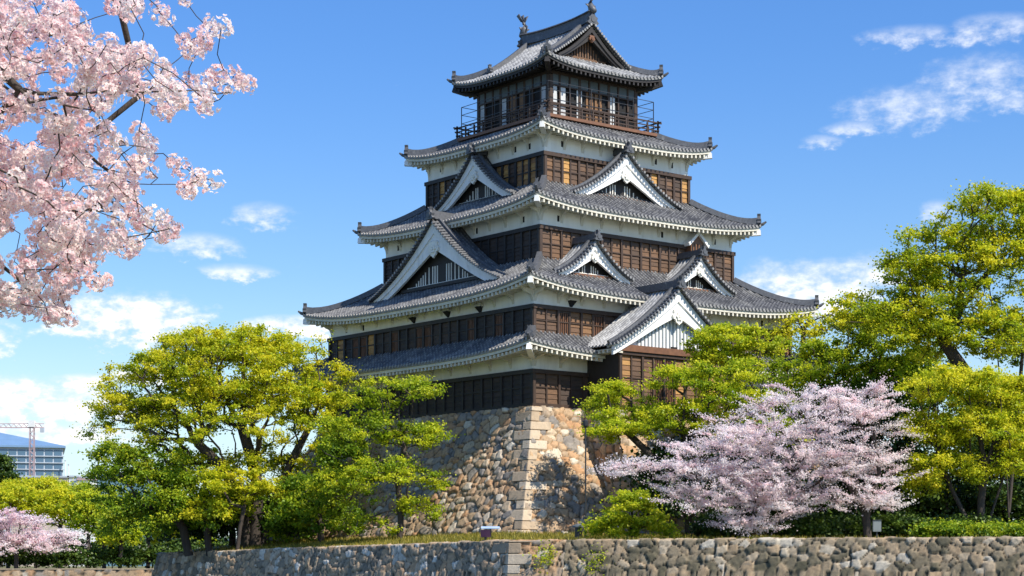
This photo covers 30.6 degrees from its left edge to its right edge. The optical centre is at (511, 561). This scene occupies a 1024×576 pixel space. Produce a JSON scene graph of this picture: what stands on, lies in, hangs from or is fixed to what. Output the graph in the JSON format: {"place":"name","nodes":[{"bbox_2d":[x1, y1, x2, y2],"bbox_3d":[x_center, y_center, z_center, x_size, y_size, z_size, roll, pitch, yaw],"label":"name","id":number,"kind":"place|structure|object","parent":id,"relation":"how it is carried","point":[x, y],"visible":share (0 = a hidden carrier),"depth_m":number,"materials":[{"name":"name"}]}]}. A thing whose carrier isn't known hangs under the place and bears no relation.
{"place":"outdoors","nodes":[
{"label":"outdoors","id":0,"kind":"place"},
{"bbox_2d":[0,433,65,565],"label":"glass building","id":1,"kind":"structure","parent":0,"point":[49,459],"depth_m":478.60,"materials":[{"name":"glass"}]},
{"bbox_2d":[0,449,6,454],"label":"window","id":2,"kind":"structure","parent":1,"relation":"in","point":[3,451],"depth_m":476.27,"materials":[{"name":"blue glass"}]},
{"bbox_2d":[9,449,15,454],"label":"window","id":3,"kind":"structure","parent":1,"relation":"in","point":[12,451],"depth_m":476.85,"materials":[{"name":"blue glass"}]},
{"bbox_2d":[18,450,25,454],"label":"window","id":4,"kind":"structure","parent":1,"relation":"in","point":[20,452],"depth_m":477.37,"materials":[{"name":"blue glass"}]},
{"bbox_2d":[18,456,25,461],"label":"window","id":5,"kind":"structure","parent":1,"relation":"in","point":[20,458],"depth_m":477.37,"materials":[{"name":"blue glass"}]},
{"bbox_2d":[18,463,25,467],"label":"window","id":6,"kind":"structure","parent":1,"relation":"in","point":[23,465],"depth_m":477.43,"materials":[{"name":"blue glass"}]},
{"bbox_2d":[18,470,25,474],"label":"window","id":7,"kind":"structure","parent":1,"relation":"in","point":[19,471],"depth_m":477.43,"materials":[{"name":"blue glass"}]},
{"bbox_2d":[36,450,43,454],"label":"window","id":8,"kind":"structure","parent":1,"relation":"in","point":[38,452],"depth_m":478.48,"materials":[{"name":"blue glass"}]},
{"bbox_2d":[36,457,43,461],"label":"window","id":9,"kind":"structure","parent":1,"relation":"in","point":[38,459],"depth_m":478.48,"materials":[{"name":"blue glass"}]},
{"bbox_2d":[36,463,43,467],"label":"window","id":10,"kind":"structure","parent":1,"relation":"in","point":[38,465],"depth_m":478.48,"materials":[{"name":"blue glass"}]},
{"bbox_2d":[36,470,43,474],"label":"window","id":11,"kind":"structure","parent":1,"relation":"in","point":[38,472],"depth_m":478.48,"materials":[{"name":"blue glass"}]},
{"bbox_2d":[45,450,52,454],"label":"window","id":12,"kind":"structure","parent":1,"relation":"in","point":[47,452],"depth_m":479.01,"materials":[{"name":"blue glass"}]},
{"bbox_2d":[45,457,52,461],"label":"window","id":13,"kind":"structure","parent":1,"relation":"in","point":[47,459],"depth_m":479.01,"materials":[{"name":"blue glass"}]},
{"bbox_2d":[45,463,52,468],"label":"window","id":14,"kind":"structure","parent":1,"relation":"in","point":[47,465],"depth_m":479.01,"materials":[{"name":"blue glass"}]},
{"bbox_2d":[45,470,52,474],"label":"window","id":15,"kind":"structure","parent":1,"relation":"in","point":[48,472],"depth_m":479.06,"materials":[{"name":"blue glass"}]},
{"bbox_2d":[54,450,61,454],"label":"window","id":16,"kind":"structure","parent":1,"relation":"in","point":[56,452],"depth_m":479.59,"materials":[{"name":"blue glass"}]},
{"bbox_2d":[54,457,61,461],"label":"window","id":17,"kind":"structure","parent":1,"relation":"in","point":[56,459],"depth_m":479.59,"materials":[{"name":"blue glass"}]},
{"bbox_2d":[54,463,61,468],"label":"window","id":18,"kind":"structure","parent":1,"relation":"in","point":[56,465],"depth_m":479.59,"materials":[{"name":"blue glass"}]},
{"bbox_2d":[54,470,61,474],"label":"window","id":19,"kind":"structure","parent":1,"relation":"in","point":[56,472],"depth_m":479.59,"materials":[{"name":"blue glass"}]},
{"bbox_2d":[11,476,68,565],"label":"beige hall","id":20,"kind":"structure","parent":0,"point":[65,478],"depth_m":400.00,"materials":[{"name":"concrete"}]},
{"bbox_2d":[0,566,153,568],"bbox_3d":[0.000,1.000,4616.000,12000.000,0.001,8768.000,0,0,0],"label":"ground","id":21,"kind":"structure","parent":0,"point":[80,567],"depth_m":317.32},
{"bbox_2d":[0,547,19,567],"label":"bank shrub","id":22,"kind":"object","parent":21,"relation":"on","point":[9,557],"visible":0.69,"depth_m":245.05,"materials":[{"name":"green plant"}]},
{"bbox_2d":[0,452,29,566],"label":"dark conifer","id":23,"kind":"object","parent":21,"relation":"on","point":[7,472],"visible":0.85,"depth_m":328.99,"materials":[{"name":"green plant"}]},
{"bbox_2d":[0,421,43,475],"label":"tower crane","id":24,"kind":"object","parent":21,"relation":"on","point":[32,425],"visible":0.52,"depth_m":439.53,"materials":[{"name":"paint"}]},
{"bbox_2d":[0,481,53,568],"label":"tree","id":25,"kind":"object","parent":21,"relation":"on","point":[11,496],"visible":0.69,"depth_m":265.70,"materials":[{"name":"green plant"}]},
{"bbox_2d":[3,547,65,568],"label":"bank shrub","id":26,"kind":"object","parent":21,"relation":"on","point":[43,560],"visible":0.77,"depth_m":246.37,"materials":[{"name":"green plant"}]},
{"bbox_2d":[0,473,73,567],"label":"tree","id":27,"kind":"object","parent":21,"relation":"on","point":[41,482],"visible":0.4,"depth_m":282.79,"materials":[{"name":"green plant"}]},
{"bbox_2d":[0,507,94,568],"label":"distant cherry","id":28,"kind":"object","parent":21,"relation":"on","point":[32,540],"visible":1,"depth_m":241.75,"materials":[{"name":"pink plant"}]},
{"bbox_2d":[16,535,93,567],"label":"bank thicket","id":29,"kind":"object","parent":21,"relation":"on","point":[82,540],"visible":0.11,"depth_m":291.04,"materials":[{"name":"green plant"}]},
{"bbox_2d":[18,482,94,568],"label":"tree","id":30,"kind":"object","parent":21,"relation":"on","point":[56,500],"visible":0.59,"depth_m":264.23,"materials":[{"name":"green plant"}]},
{"bbox_2d":[67,475,82,565],"bbox_3d":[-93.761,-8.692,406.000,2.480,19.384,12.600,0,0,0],"label":"white house","id":31,"kind":"structure","parent":21,"relation":"on","point":[71,477],"depth_m":400.00,"materials":[{"name":"concrete"}]},
{"bbox_2d":[0,569,153,575],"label":"bank wall","id":32,"kind":"structure","parent":21,"relation":"on","point":[75,572],"depth_m":231.66,"materials":[{"name":"stone"}]},
{"bbox_2d":[48,545,107,568],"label":"bank shrub","id":33,"kind":"object","parent":21,"relation":"on","point":[85,557],"visible":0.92,"depth_m":248.25,"materials":[{"name":"green plant"}]},
{"bbox_2d":[59,489,110,568],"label":"tree","id":34,"kind":"object","parent":21,"relation":"on","point":[80,510],"visible":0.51,"depth_m":260.43,"materials":[{"name":"green plant"}]},
{"bbox_2d":[47,480,122,567],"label":"tree","id":35,"kind":"object","parent":21,"relation":"on","point":[78,487],"visible":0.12,"depth_m":284.43,"materials":[{"name":"green plant"}]},
{"bbox_2d":[85,516,146,568],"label":"tree","id":36,"kind":"object","parent":21,"relation":"on","point":[119,539],"visible":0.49,"depth_m":248.74,"materials":[{"name":"green plant"}]},
{"bbox_2d":[85,545,146,568],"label":"bank shrub","id":37,"kind":"object","parent":21,"relation":"on","point":[109,553],"visible":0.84,"depth_m":250.55,"materials":[{"name":"green plant"}]},
{"bbox_2d":[84,536,164,567],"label":"bank thicket","id":38,"kind":"object","parent":21,"relation":"on","point":[95,545],"visible":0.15,"depth_m":290.24,"materials":[{"name":"green plant"}]},
{"bbox_2d":[120,497,174,568],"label":"tree","id":39,"kind":"object","parent":21,"relation":"on","point":[147,563],"visible":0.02,"depth_m":257.81,"materials":[{"name":"green plant"}]},
{"bbox_2d":[124,543,178,568],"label":"bank shrub","id":40,"kind":"object","parent":21,"relation":"on","point":[150,552],"visible":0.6,"depth_m":252.86,"materials":[{"name":"green plant"}]},
{"bbox_2d":[145,532,221,546],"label":"tree","id":41,"kind":"object","parent":21,"relation":"on","point":[154,542],"visible":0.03,"depth_m":262.05,"materials":[{"name":"green plant"}]},
{"bbox_2d":[144,536,228,567],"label":"bank thicket","id":42,"kind":"object","parent":21,"relation":"on","point":[172,545],"visible":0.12,"depth_m":291.69,"materials":[{"name":"green plant"}]},
{"bbox_2d":[172,544,204,551],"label":"bank shrub","id":43,"kind":"object","parent":21,"relation":"on","point":[192,547],"visible":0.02,"depth_m":255.48,"materials":[{"name":"green plant"}]},
{"bbox_2d":[77,478,97,565],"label":"town house","id":44,"kind":"structure","parent":0,"point":[83,480],"depth_m":400.00,"materials":[{"name":"paint"}]},
{"bbox_2d":[98,472,158,565],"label":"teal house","id":45,"kind":"structure","parent":0,"point":[132,496],"depth_m":400.00,"materials":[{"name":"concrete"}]},
{"bbox_2d":[0,0,1023,536],"label":"sky","id":46,"kind":"structure","parent":0,"point":[835,123],"materials":[{"name":"blue"}]},
{"bbox_2d":[181,530,1022,551],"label":"castle ground","id":47,"kind":"structure","parent":0,"point":[277,544],"depth_m":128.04,"materials":[{"name":"green plant"}]},
{"bbox_2d":[69,319,362,547],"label":"spreading tree","id":48,"kind":"object","parent":47,"relation":"on","point":[197,389],"visible":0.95,"depth_m":122.75,"materials":[{"name":"green plant"}]},
{"bbox_2d":[133,496,308,550],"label":"shade tree","id":49,"kind":"object","parent":47,"relation":"on","point":[222,532],"visible":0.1,"depth_m":125.37,"materials":[{"name":"green plant"}]},
{"bbox_2d":[175,462,295,549],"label":"yellow tree","id":50,"kind":"object","parent":47,"relation":"on","point":[215,475],"visible":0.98,"depth_m":120.09,"materials":[{"name":"green plant"}]},
{"bbox_2d":[256,428,386,543],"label":"understorey tree","id":51,"kind":"object","parent":47,"relation":"on","point":[289,515],"visible":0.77,"depth_m":120.40,"materials":[{"name":"green plant"}]},
{"bbox_2d":[291,373,465,538],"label":"layered green tree","id":52,"kind":"object","parent":47,"relation":"on","point":[428,431],"visible":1,"depth_m":112.61,"materials":[{"name":"green plant"}]},
{"bbox_2d":[481,526,499,538],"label":"information board","id":53,"kind":"object","parent":47,"relation":"on","point":[490,527],"visible":0.89,"depth_m":101.37,"materials":[{"name":"metal"}]},
{"bbox_2d":[236,406,821,543],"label":"stone base","id":54,"kind":"object","parent":47,"relation":"on","point":[513,469],"visible":0.31,"depth_m":113.82,"materials":[{"name":"beige stone"}]},
{"bbox_2d":[289,0,832,423],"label":"castle keep","id":55,"kind":"structure","parent":54,"relation":"on","point":[558,240],"depth_m":123.00,"materials":[{"name":"tile"}]},
{"bbox_2d":[352,337,357,358],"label":"window","id":56,"kind":"structure","parent":55,"relation":"in","point":[354,340],"depth_m":129.32,"materials":[{"name":"brown wood"}]},
{"bbox_2d":[360,336,366,357],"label":"window","id":57,"kind":"structure","parent":55,"relation":"in","point":[363,340],"depth_m":128.59,"materials":[{"name":"brown wood"}]},
{"bbox_2d":[392,331,397,352],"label":"window","id":58,"kind":"structure","parent":55,"relation":"in","point":[394,333],"depth_m":125.52,"materials":[{"name":"brown wood"}]},
{"bbox_2d":[416,326,421,348],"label":"window","id":59,"kind":"structure","parent":55,"relation":"in","point":[418,329],"depth_m":123.42,"materials":[{"name":"brown wood"}]},
{"bbox_2d":[424,325,430,347],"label":"window","id":60,"kind":"structure","parent":55,"relation":"in","point":[427,329],"depth_m":122.67,"materials":[{"name":"brown wood"}]},
{"bbox_2d":[467,318,473,341],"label":"window","id":61,"kind":"structure","parent":55,"relation":"in","point":[470,322],"depth_m":118.99,"materials":[{"name":"brown wood"}]},
{"bbox_2d":[495,313,502,336],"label":"window","id":62,"kind":"structure","parent":55,"relation":"in","point":[498,317],"depth_m":116.66,"materials":[{"name":"brown wood"}]},
{"bbox_2d":[510,95,515,122],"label":"sliding door","id":63,"kind":"structure","parent":55,"relation":"in","point":[514,101],"depth_m":127.53,"materials":[{"name":"wood"}]},
{"bbox_2d":[519,93,522,119],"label":"sliding door","id":64,"kind":"structure","parent":55,"relation":"in","point":[521,98],"depth_m":126.85,"materials":[{"name":"brown wood"}]},
{"bbox_2d":[560,311,568,334],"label":"window","id":65,"kind":"structure","parent":55,"relation":"in","point":[564,315],"depth_m":115.64,"materials":[{"name":"brown wood"}]},
{"bbox_2d":[586,92,592,120],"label":"sliding door","id":66,"kind":"structure","parent":55,"relation":"in","point":[586,92],"depth_m":126.60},
{"bbox_2d":[594,94,601,122],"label":"sliding door","id":67,"kind":"structure","parent":55,"relation":"in","point":[595,95],"depth_m":127.09,"materials":[{"name":"brown wood"}]},
{"bbox_2d":[594,314,602,335],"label":"window","id":68,"kind":"structure","parent":55,"relation":"in","point":[598,319],"depth_m":117.31,"materials":[{"name":"brown wood"}]},
{"bbox_2d":[654,357,662,406],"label":"window","id":69,"kind":"structure","parent":55,"relation":"in","point":[656,360],"depth_m":116.23,"materials":[{"name":"brown wood"}]},
{"bbox_2d":[666,358,673,404],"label":"window","id":70,"kind":"structure","parent":55,"relation":"in","point":[669,393],"depth_m":116.86,"materials":[{"name":"brown wood"}]},
{"bbox_2d":[682,232,709,251],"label":"gable","id":71,"kind":"structure","parent":55,"relation":"in","point":[695,240],"depth_m":125.74,"materials":[{"name":"white paint"}]},
{"bbox_2d":[572,524,583,537],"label":"bollard lamp","id":72,"kind":"object","parent":47,"relation":"on","point":[577,532],"visible":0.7,"depth_m":100.32,"materials":[{"name":"grey metal"}]},
{"bbox_2d":[583,419,588,536],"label":"lamp post","id":73,"kind":"object","parent":47,"relation":"on","point":[585,423],"visible":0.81,"depth_m":101.16,"materials":[{"name":"metal"}]},
{"bbox_2d":[578,487,690,538],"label":"round bush","id":74,"kind":"object","parent":47,"relation":"on","point":[631,502],"visible":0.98,"depth_m":98.82,"materials":[{"name":"green plant"}]},
{"bbox_2d":[581,409,771,536],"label":"porch plinth","id":75,"kind":"structure","parent":47,"relation":"on","point":[602,450],"depth_m":113.67,"materials":[{"name":"stone"}]},
{"bbox_2d":[617,437,746,536],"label":"cherry tree","id":76,"kind":"object","parent":47,"relation":"on","point":[660,453],"visible":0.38,"depth_m":108.48,"materials":[{"name":"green plant"}]},
{"bbox_2d":[571,354,814,521],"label":"tree","id":77,"kind":"object","parent":47,"relation":"on","point":[654,417],"visible":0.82,"depth_m":107.47,"materials":[{"name":"green plant"}]},
{"bbox_2d":[684,507,754,538],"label":"dark shrub","id":78,"kind":"object","parent":47,"relation":"on","point":[697,529],"visible":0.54,"depth_m":99.11,"materials":[{"name":"green plant"}]},
{"bbox_2d":[672,418,773,532],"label":"shade tree","id":79,"kind":"object","parent":47,"relation":"on","point":[717,453],"visible":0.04,"depth_m":114.51,"materials":[{"name":"green plant"}]},
{"bbox_2d":[574,369,935,536],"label":"cherry tree","id":80,"kind":"object","parent":47,"relation":"on","point":[767,491],"visible":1,"depth_m":95.43,"materials":[{"name":"pink plant"}]},
{"bbox_2d":[712,441,858,536],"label":"cherry tree","id":81,"kind":"object","parent":47,"relation":"on","point":[829,511],"visible":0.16,"depth_m":110.00,"materials":[{"name":"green plant"}]},
{"bbox_2d":[763,305,853,447],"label":"bare budding tree","id":82,"kind":"object","parent":47,"relation":"on","point":[815,331],"visible":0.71,"depth_m":125.81,"materials":[{"name":"green plant"}]},
{"bbox_2d":[758,512,859,537],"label":"dark shrub","id":83,"kind":"object","parent":47,"relation":"on","point":[812,525],"visible":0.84,"depth_m":96.75,"materials":[{"name":"green plant"}]},
{"bbox_2d":[768,387,886,514],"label":"shade tree","id":84,"kind":"object","parent":47,"relation":"on","point":[846,488],"visible":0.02,"depth_m":119.03,"materials":[{"name":"green plant"}]},
{"bbox_2d":[761,311,955,513],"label":"bright green tree","id":85,"kind":"object","parent":47,"relation":"on","point":[822,355],"visible":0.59,"depth_m":113.12,"materials":[{"name":"green plant"}]},
{"bbox_2d":[830,510,890,537],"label":"dark shrub","id":86,"kind":"object","parent":47,"relation":"on","point":[854,520],"visible":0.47,"depth_m":98.42,"materials":[{"name":"green plant"}]},
{"bbox_2d":[872,520,881,537],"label":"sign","id":87,"kind":"object","parent":47,"relation":"on","point":[876,526],"visible":0.88,"depth_m":93.38,"materials":[{"name":"metal"}]},
{"bbox_2d":[797,348,972,516],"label":"shade tree","id":88,"kind":"object","parent":47,"relation":"on","point":[913,407],"visible":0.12,"depth_m":114.28,"materials":[{"name":"green plant"}]},
{"bbox_2d":[803,371,967,515],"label":"shade tree","id":89,"kind":"object","parent":47,"relation":"on","point":[898,445],"visible":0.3,"depth_m":111.03,"materials":[{"name":"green plant"}]},
{"bbox_2d":[859,509,946,537],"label":"dark shrub","id":90,"kind":"object","parent":47,"relation":"on","point":[898,523],"visible":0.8,"depth_m":96.20,"materials":[{"name":"green plant"}]},
{"bbox_2d":[840,438,986,517],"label":"shade tree","id":91,"kind":"object","parent":47,"relation":"on","point":[954,510],"visible":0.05,"depth_m":116.68,"materials":[{"name":"green plant"}]},
{"bbox_2d":[816,176,1023,520],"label":"tall tree","id":92,"kind":"object","parent":47,"relation":"on","point":[944,331],"visible":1,"depth_m":105.23,"materials":[{"name":"green plant"}]},
{"bbox_2d":[904,517,963,537],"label":"clipped hedge","id":93,"kind":"object","parent":47,"relation":"on","point":[933,528],"visible":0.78,"depth_m":91.97,"materials":[{"name":"green plant"}]},
{"bbox_2d":[891,357,1023,523],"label":"golden green tree","id":94,"kind":"object","parent":47,"relation":"on","point":[988,384],"visible":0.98,"depth_m":96.76,"materials":[{"name":"green plant"}]},
{"bbox_2d":[924,510,1006,523],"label":"dark shrub","id":95,"kind":"object","parent":47,"relation":"on","point":[976,518],"visible":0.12,"depth_m":97.42,"materials":[{"name":"green plant"}]},
{"bbox_2d":[920,366,1023,514],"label":"shade tree","id":96,"kind":"object","parent":47,"relation":"on","point":[1017,497],"visible":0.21,"depth_m":111.90,"materials":[{"name":"green plant"}]},
{"bbox_2d":[922,477,1023,523],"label":"shade tree","id":97,"kind":"object","parent":47,"relation":"on","point":[1017,513],"visible":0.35,"depth_m":117.06,"materials":[{"name":"green plant"}]},
{"bbox_2d":[943,518,1009,537],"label":"clipped hedge","id":98,"kind":"object","parent":47,"relation":"on","point":[971,528],"visible":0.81,"depth_m":90.77,"materials":[{"name":"green plant"}]},
{"bbox_2d":[985,517,1023,536],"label":"clipped hedge","id":99,"kind":"object","parent":47,"relation":"on","point":[1015,528],"visible":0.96,"depth_m":89.74,"materials":[{"name":"green plant"}]},
{"bbox_2d":[676,320,793,508],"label":"rounded maple","id":100,"kind":"object","parent":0,"point":[711,339],"visible":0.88,"depth_m":111.88,"materials":[{"name":"green plant"}]},
{"bbox_2d":[562,536,1023,575],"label":"moat wall","id":101,"kind":"structure","parent":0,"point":[910,556],"depth_m":90.06,"materials":[{"name":"stone"}]},
{"bbox_2d":[578,542,606,574],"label":"weed tuft","id":102,"kind":"object","parent":101,"relation":"attached to","point":[595,561],"visible":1,"depth_m":94.36,"materials":[{"name":"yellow plant"}]},
{"label":"near bank","id":103,"kind":"structure","parent":0,"visible":0},
{"bbox_2d":[0,0,257,327],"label":"blossoming cherry","id":104,"kind":"object","parent":103,"relation":"on","point":[24,185],"visible":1,"depth_m":8.61,"materials":[{"name":"pink plant"}]},
{"label":"water","id":105,"kind":"structure","parent":0,"visible":0},
{"bbox_2d":[152,539,511,575],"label":"moat wall","id":106,"kind":"structure","parent":105,"relation":"in","point":[469,558],"depth_m":108.71,"materials":[{"name":"stone"}]},
{"bbox_2d":[74,435,309,556],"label":"dark green tree","id":107,"kind":"object","parent":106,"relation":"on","point":[169,498],"visible":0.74,"depth_m":121.61,"materials":[{"name":"green plant"}]},
{"bbox_2d":[481,530,489,539],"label":"floodlight","id":108,"kind":"object","parent":106,"relation":"on","point":[485,534],"visible":1,"depth_m":98.81,"materials":[{"name":"metal"}]},
{"bbox_2d":[493,539,565,575],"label":"moat wall","id":109,"kind":"structure","parent":105,"relation":"in","point":[516,562],"depth_m":96.16,"materials":[{"name":"stone"}]},
{"bbox_2d":[522,539,559,574],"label":"weed tuft","id":110,"kind":"object","parent":109,"relation":"attached to","point":[543,557],"visible":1,"depth_m":95.60,"materials":[{"name":"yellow plant"}]}
]}

